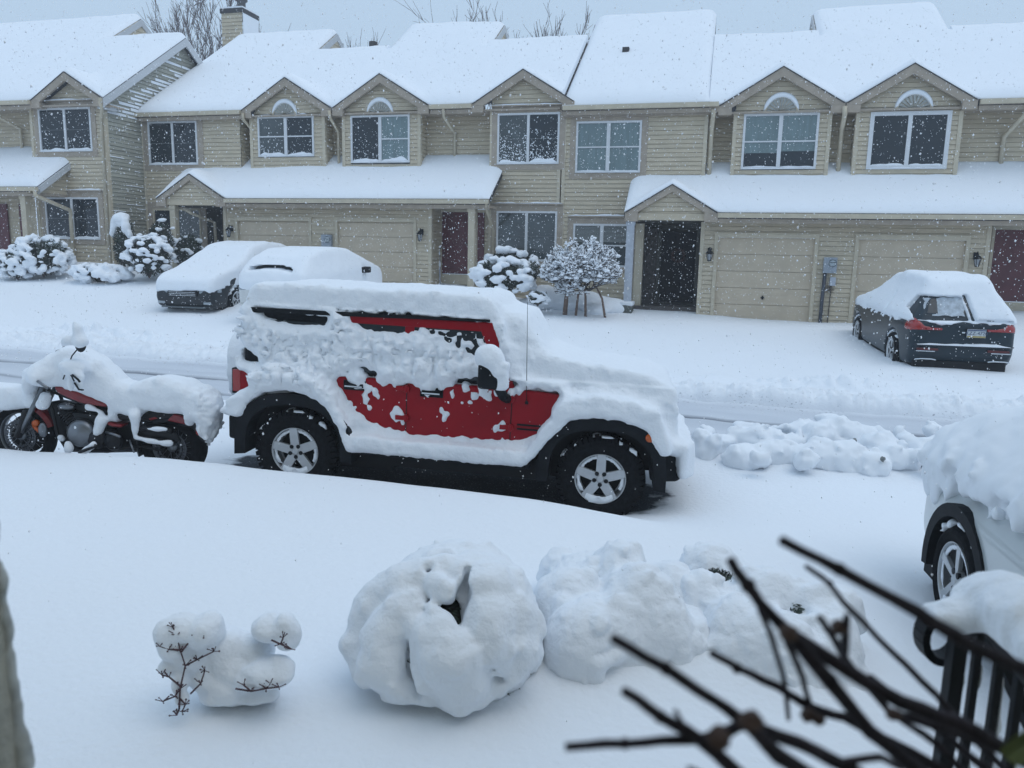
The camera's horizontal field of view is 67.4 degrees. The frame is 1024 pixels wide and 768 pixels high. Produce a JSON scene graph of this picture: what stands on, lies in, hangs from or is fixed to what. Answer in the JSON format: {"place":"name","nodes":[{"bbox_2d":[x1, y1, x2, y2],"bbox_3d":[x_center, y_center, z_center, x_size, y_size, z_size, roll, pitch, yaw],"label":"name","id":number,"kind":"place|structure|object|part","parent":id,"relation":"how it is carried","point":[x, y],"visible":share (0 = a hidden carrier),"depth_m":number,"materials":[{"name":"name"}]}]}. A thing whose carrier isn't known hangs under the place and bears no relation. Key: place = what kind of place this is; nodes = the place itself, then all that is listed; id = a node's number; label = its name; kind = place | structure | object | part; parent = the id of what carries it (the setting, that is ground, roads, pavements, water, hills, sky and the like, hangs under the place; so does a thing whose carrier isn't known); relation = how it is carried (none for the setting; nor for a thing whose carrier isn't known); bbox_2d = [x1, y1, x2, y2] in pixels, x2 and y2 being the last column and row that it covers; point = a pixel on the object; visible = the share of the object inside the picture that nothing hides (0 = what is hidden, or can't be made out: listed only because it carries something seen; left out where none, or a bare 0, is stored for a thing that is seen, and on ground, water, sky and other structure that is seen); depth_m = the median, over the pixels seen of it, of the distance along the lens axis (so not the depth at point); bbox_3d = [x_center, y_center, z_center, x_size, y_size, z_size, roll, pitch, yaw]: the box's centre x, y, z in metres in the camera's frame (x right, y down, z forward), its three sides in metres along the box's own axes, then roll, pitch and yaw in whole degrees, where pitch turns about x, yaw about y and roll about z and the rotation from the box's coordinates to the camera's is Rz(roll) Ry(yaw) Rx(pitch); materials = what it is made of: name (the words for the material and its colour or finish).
{"place":"outdoors","nodes":[
{"label":"outdoors","id":0,"kind":"place"},
{"bbox_2d":[0,262,1023,767],"bbox_3d":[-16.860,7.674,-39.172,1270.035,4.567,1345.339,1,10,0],"label":"ground","id":1,"kind":"structure","parent":0,"point":[112,576],"depth_m":5.29,"materials":[{"name":"white snow"}]},
{"bbox_2d":[0,560,34,767],"bbox_3d":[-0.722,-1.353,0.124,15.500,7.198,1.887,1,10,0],"label":"house","id":2,"kind":"structure","parent":1,"relation":"on","point":[16,748],"depth_m":0.94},
{"bbox_2d":[0,248,36,279],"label":"snowy bush","id":3,"kind":"object","parent":1,"relation":"on","point":[7,270],"visible":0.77,"depth_m":22.61,"materials":[{"name":"white snow"}]},
{"bbox_2d":[7,233,76,276],"bbox_3d":[-14.123,-3.856,23.042,2.093,1.311,1.392,4,10,14],"label":"snowy bush","id":4,"kind":"object","parent":1,"relation":"on","point":[54,250],"visible":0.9,"depth_m":22.68,"materials":[{"name":"white snow"}]},
{"bbox_2d":[66,262,134,283],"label":"snowy bush","id":5,"kind":"object","parent":1,"relation":"on","point":[83,273],"visible":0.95,"depth_m":22.05,"materials":[{"name":"white snow"}]},
{"bbox_2d":[0,322,224,461],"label":"motorcycle","id":6,"kind":"object","parent":1,"relation":"on","point":[73,426],"visible":0.99,"depth_m":7.46,"materials":[{"name":"rubber"}]},
{"bbox_2d":[0,14,240,263],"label":"townhouse","id":7,"kind":"structure","parent":1,"relation":"on","point":[58,101],"depth_m":24.41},
{"bbox_2d":[0,204,10,249],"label":"front door","id":8,"kind":"structure","parent":7,"relation":"in","point":[5,242],"depth_m":24.87,"materials":[{"name":"wood"}]},
{"bbox_2d":[33,98,97,156],"bbox_3d":[-13.893,-7.965,23.857,2.293,1.744,0.120,4,10,14],"label":"window","id":9,"kind":"structure","parent":7,"relation":"in","point":[51,124],"depth_m":23.87,"materials":[{"name":"glass"}]},
{"bbox_2d":[40,188,105,244],"bbox_3d":[-13.911,-5.308,24.292,2.368,1.740,0.120,4,10,14],"label":"window","id":10,"kind":"structure","parent":7,"relation":"in","point":[94,213],"depth_m":24.26,"materials":[{"name":"glass"}]},
{"bbox_2d":[109,212,133,266],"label":"snowy shrub","id":11,"kind":"object","parent":1,"relation":"on","point":[124,227],"visible":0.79,"depth_m":23.21,"materials":[{"name":"white snow"}]},
{"bbox_2d":[119,232,175,277],"bbox_3d":[-10.529,-3.731,22.301,1.572,1.322,1.344,4,10,14],"label":"snowy bush","id":12,"kind":"object","parent":1,"relation":"on","point":[140,248],"visible":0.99,"depth_m":21.95,"materials":[{"name":"white snow"}]},
{"bbox_2d":[147,218,178,260],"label":"snowy bush","id":13,"kind":"object","parent":1,"relation":"on","point":[164,232],"visible":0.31,"depth_m":22.84,"materials":[{"name":"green plant"}]},
{"bbox_2d":[173,234,203,264],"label":"snowy bush","id":14,"kind":"object","parent":1,"relation":"on","point":[187,245],"visible":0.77,"depth_m":23.64,"materials":[{"name":"green plant"}]},
{"bbox_2d":[137,0,261,60],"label":"bare tree","id":15,"kind":"object","parent":1,"relation":"on","point":[188,34],"visible":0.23,"depth_m":37.44,"materials":[{"name":"plant"}]},
{"bbox_2d":[156,240,285,309],"bbox_3d":[-7.625,-3.038,21.122,1.854,1.705,4.571,4,15,14],"label":"parked car","id":16,"kind":"object","parent":1,"relation":"on","point":[221,287],"visible":0.56,"depth_m":19.38,"materials":[{"name":"grey paint"}]},
{"bbox_2d":[152,609,301,716],"bbox_3d":[-1.226,1.193,3.348,0.628,0.445,0.349,1,10,0],"label":"snowy shrub","id":17,"kind":"object","parent":1,"relation":"on","point":[210,658],"visible":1,"depth_m":3.27,"materials":[{"name":"white snow"}]},
{"bbox_2d":[209,0,290,46],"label":"bare tree","id":18,"kind":"object","parent":1,"relation":"on","point":[221,22],"visible":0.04,"depth_m":39.50,"materials":[{"name":"plant"}]},
{"bbox_2d":[134,0,382,267],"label":"townhouse","id":19,"kind":"structure","parent":1,"relation":"on","point":[239,186],"depth_m":24.32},
{"bbox_2d":[142,120,203,170],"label":"window","id":20,"kind":"structure","parent":19,"relation":"in","point":[168,150],"depth_m":24.84,"materials":[{"name":"black glass"}]},
{"bbox_2d":[147,202,207,249],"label":"window","id":21,"kind":"structure","parent":19,"relation":"in","point":[199,226],"depth_m":25.16,"materials":[{"name":"grey glass"}]},
{"bbox_2d":[239,221,308,245],"bbox_3d":[-7.290,-3.917,23.671,2.420,2.170,0.055,4,10,14],"label":"garage door","id":22,"kind":"structure","parent":19,"relation":"in","point":[289,229],"depth_m":23.51,"materials":[{"name":"paint"}]},
{"bbox_2d":[257,116,314,156],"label":"window","id":23,"kind":"structure","parent":19,"relation":"in","point":[290,142],"depth_m":23.83,"materials":[{"name":"grey glass"}]},
{"bbox_2d":[238,246,381,305],"bbox_3d":[-4.924,-2.641,19.357,2.160,1.675,4.479,4,14,14],"label":"parked car","id":24,"kind":"object","parent":1,"relation":"on","point":[261,266],"visible":0.35,"depth_m":17.74,"materials":[{"name":"white paint"}]},
{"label":"rear window","id":25,"kind":"part","parent":24,"relation":"part of","materials":[{"name":"black glass"}]},
{"bbox_2d":[343,31,361,47],"bbox_3d":[-8.768,-11.823,39.425,3.303,12.343,4.642,-3,10,-24],"label":"bare tree","id":26,"kind":"object","parent":1,"relation":"on","point":[350,41],"visible":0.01,"depth_m":38.18,"materials":[{"name":"plant"}]},
{"bbox_2d":[356,27,398,46],"bbox_3d":[-7.061,-11.779,39.716,3.112,12.230,3.073,1,10,0],"label":"bare tree","id":27,"kind":"object","parent":1,"relation":"on","point":[376,37],"visible":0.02,"depth_m":38.06,"materials":[{"name":"plant"}]},
{"bbox_2d":[439,246,441,283],"bbox_3d":[-2.147,-3.393,23.064,0.310,1.490,0.264,4,10,14],"label":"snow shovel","id":28,"kind":"object","parent":1,"relation":"on","point":[439,268],"visible":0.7,"depth_m":23.05,"materials":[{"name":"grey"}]},
{"bbox_2d":[338,539,546,716],"bbox_3d":[-0.319,1.229,3.699,0.954,0.954,1.048,1,10,0],"label":"snowy shrub","id":29,"kind":"object","parent":1,"relation":"on","point":[431,625],"visible":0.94,"depth_m":3.33,"materials":[{"name":"white snow"}]},
{"bbox_2d":[313,21,587,297],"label":"townhouse","id":30,"kind":"structure","parent":1,"relation":"on","point":[525,107],"depth_m":22.72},
{"bbox_2d":[339,222,412,282],"bbox_3d":[-4.029,-3.714,22.868,2.410,2.170,0.055,4,10,14],"label":"garage door","id":31,"kind":"structure","parent":30,"relation":"in","point":[373,247],"depth_m":22.75,"materials":[{"name":"paint"}]},
{"bbox_2d":[350,114,409,162],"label":"window","id":32,"kind":"structure","parent":30,"relation":"in","point":[384,150],"depth_m":23.10,"materials":[{"name":"glass"}]},
{"bbox_2d":[442,212,467,273],"bbox_3d":[-1.691,-4.229,23.055,0.870,1.820,0.110,4,10,14],"label":"front door","id":33,"kind":"structure","parent":30,"relation":"in","point":[461,246],"depth_m":23.07,"materials":[{"name":"red wood"}]},
{"bbox_2d":[490,202,562,265],"bbox_3d":[0.415,-4.381,22.444,2.154,1.854,0.120,4,10,14],"label":"window","id":34,"kind":"structure","parent":30,"relation":"in","point":[531,233],"depth_m":22.42,"materials":[{"name":"grey glass"}]},
{"bbox_2d":[491,103,565,169],"bbox_3d":[0.459,-7.087,21.995,2.165,1.842,0.120,4,10,14],"label":"window","id":35,"kind":"structure","parent":30,"relation":"in","point":[505,123],"depth_m":22.01,"materials":[{"name":"glass"}]},
{"bbox_2d":[395,0,508,106],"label":"bare tree","id":36,"kind":"object","parent":1,"relation":"on","point":[453,12],"visible":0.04,"depth_m":39.36,"materials":[{"name":"plant"}]},
{"bbox_2d":[220,279,694,514],"bbox_3d":[-0.555,0.031,7.855,4.739,2.028,2.060,4,10,8],"label":"off road car","id":37,"kind":"object","parent":1,"relation":"on","point":[599,446],"visible":0.98,"depth_m":7.15,"materials":[{"name":"red paint"}]},
{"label":"side window","id":38,"kind":"part","parent":37,"relation":"part of","materials":[{"name":"black glass"}]},
{"bbox_2d":[467,255,540,293],"bbox_3d":[-0.173,-2.911,20.683,2.053,1.103,1.379,4,10,14],"label":"snowy bush","id":39,"kind":"object","parent":1,"relation":"on","point":[525,277],"visible":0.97,"depth_m":20.32,"materials":[{"name":"white snow"}]},
{"bbox_2d":[0,321,1023,419],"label":"snow ridge","id":40,"kind":"structure","parent":1,"relation":"on","point":[122,341],"depth_m":12.38,"materials":[{"name":"white snow"}]},
{"bbox_2d":[484,245,540,288],"bbox_3d":[0.048,-3.270,21.614,1.742,1.221,0.917,4,10,14],"label":"snowy bush","id":41,"kind":"object","parent":1,"relation":"on","point":[501,251],"visible":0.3,"depth_m":21.35,"materials":[{"name":"white snow"}]},
{"bbox_2d":[465,0,567,108],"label":"bare tree","id":42,"kind":"object","parent":1,"relation":"on","point":[555,31],"visible":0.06,"depth_m":37.73,"materials":[{"name":"plant"}]},
{"bbox_2d":[524,13,551,36],"bbox_3d":[1.448,-12.243,40.800,6.573,13.140,4.182,5,10,20],"label":"bare tree","id":43,"kind":"object","parent":1,"relation":"on","point":[545,34],"visible":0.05,"depth_m":38.24,"materials":[{"name":"plant"}]},
{"bbox_2d":[526,290,550,305],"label":"snowy bush","id":44,"kind":"object","parent":1,"relation":"on","point":[535,296],"visible":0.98,"depth_m":19.82,"materials":[{"name":"white snow"}]},
{"bbox_2d":[523,1,594,41],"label":"bare tree","id":45,"kind":"object","parent":1,"relation":"on","point":[587,16],"visible":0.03,"depth_m":37.36,"materials":[{"name":"plant"}]},
{"bbox_2d":[519,285,623,314],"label":"snow bank","id":46,"kind":"structure","parent":1,"relation":"on","point":[557,301],"depth_m":20.74,"materials":[{"name":"white snow"}]},
{"bbox_2d":[539,235,622,317],"bbox_3d":[1.763,-2.734,19.877,2.161,2.214,1.735,4,10,14],"label":"snowy tree","id":47,"kind":"object","parent":1,"relation":"on","point":[601,271],"visible":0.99,"depth_m":19.45,"materials":[{"name":"white snow"}]},
{"bbox_2d":[533,538,709,684],"bbox_3d":[0.627,1.203,4.207,1.128,0.676,1.244,1,10,0],"label":"snowy shrub","id":48,"kind":"object","parent":1,"relation":"on","point":[583,597],"visible":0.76,"depth_m":3.78,"materials":[{"name":"white snow"}]},
{"bbox_2d":[560,9,846,322],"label":"townhouse","id":49,"kind":"structure","parent":1,"relation":"on","point":[635,100],"depth_m":20.94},
{"bbox_2d":[567,214,637,272],"bbox_3d":[2.553,-4.026,21.954,1.990,1.645,0.120,4,10,14],"label":"window","id":50,"kind":"structure","parent":49,"relation":"in","point":[585,230],"depth_m":21.91,"materials":[{"name":"glass"}]},
{"bbox_2d":[569,114,648,178],"bbox_3d":[2.691,-6.649,21.507,2.166,1.731,0.095,4,10,14],"label":"window","id":51,"kind":"structure","parent":49,"relation":"in","point":[588,125],"depth_m":21.51,"materials":[{"name":"grey glass"}]},
{"bbox_2d":[659,231,696,302],"bbox_3d":[4.802,-3.389,22.270,0.970,2.030,0.170,4,10,14],"label":"front door","id":52,"kind":"structure","parent":49,"relation":"in","point":[672,268],"depth_m":22.28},
{"bbox_2d":[713,237,814,321],"bbox_3d":[6.621,-2.743,20.278,2.410,2.190,0.090,4,10,14],"label":"garage door","id":53,"kind":"structure","parent":49,"relation":"in","point":[746,307],"depth_m":20.26,"materials":[{"name":"paint"}]},
{"bbox_2d":[740,112,819,169],"bbox_3d":[7.113,-6.446,20.407,1.904,1.430,0.095,4,10,14],"label":"window","id":54,"kind":"structure","parent":49,"relation":"in","point":[796,130],"depth_m":20.41,"materials":[{"name":"white glass"}]},
{"bbox_2d":[679,540,870,691],"bbox_3d":[1.371,1.320,4.146,1.060,0.613,1.122,4,10,18],"label":"snowy shrub","id":55,"kind":"object","parent":1,"relation":"on","point":[711,589],"visible":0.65,"depth_m":3.97,"materials":[{"name":"white snow"}]},
{"bbox_2d":[565,536,1023,767],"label":"bare shrub","id":56,"kind":"object","parent":1,"relation":"on","point":[947,723],"visible":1,"depth_m":0.53,"materials":[{"name":"brown plant"}]},
{"bbox_2d":[691,413,941,476],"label":"snow bank","id":57,"kind":"structure","parent":1,"relation":"on","point":[737,445],"depth_m":8.44,"materials":[{"name":"white snow"}]},
{"bbox_2d":[826,2,1023,322],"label":"townhouse","id":58,"kind":"structure","parent":1,"relation":"on","point":[996,59],"depth_m":19.59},
{"bbox_2d":[865,110,952,169],"bbox_3d":[10.147,-6.238,19.663,1.900,1.430,0.095,4,10,14],"label":"window","id":59,"kind":"structure","parent":58,"relation":"in","point":[897,146],"depth_m":19.66,"materials":[{"name":"glass"}]},
{"bbox_2d":[852,239,965,322],"bbox_3d":[10.000,-2.536,19.464,2.450,2.190,0.055,4,10,14],"label":"garage door","id":60,"kind":"structure","parent":58,"relation":"in","point":[942,251],"depth_m":19.39,"materials":[{"name":"paint"}]},
{"bbox_2d":[990,230,1023,301],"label":"front door","id":61,"kind":"structure","parent":58,"relation":"in","point":[1012,270],"depth_m":19.59,"materials":[{"name":"red wood"}]},
{"bbox_2d":[852,270,1016,371],"bbox_3d":[8.415,-1.412,15.684,1.937,1.854,4.778,3,12,11],"label":"parked car","id":62,"kind":"object","parent":1,"relation":"on","point":[922,317],"visible":0.98,"depth_m":13.68,"materials":[{"name":"black paint"}]},
{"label":"rear window","id":63,"kind":"part","parent":62,"relation":"part of","materials":[{"name":"black glass"}]},
{"bbox_2d":[913,570,1023,767],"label":"porch railing","id":64,"kind":"object","parent":1,"relation":"on","point":[986,607],"visible":0.82,"depth_m":1.34,"materials":[{"name":"black metal"}]},
{"bbox_2d":[917,405,1023,637],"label":"parked car","id":65,"kind":"object","parent":1,"relation":"on","point":[983,466],"visible":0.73,"depth_m":4.79,"materials":[{"name":"silver metal"}]},
{"bbox_2d":[0,0,1023,762],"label":"falling snow","id":66,"kind":"structure","parent":0,"point":[498,174],"depth_m":11.99,"materials":[{"name":"white snow"}]},
{"bbox_2d":[0,0,1023,258],"label":"sky","id":67,"kind":"structure","parent":0,"point":[753,11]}
]}

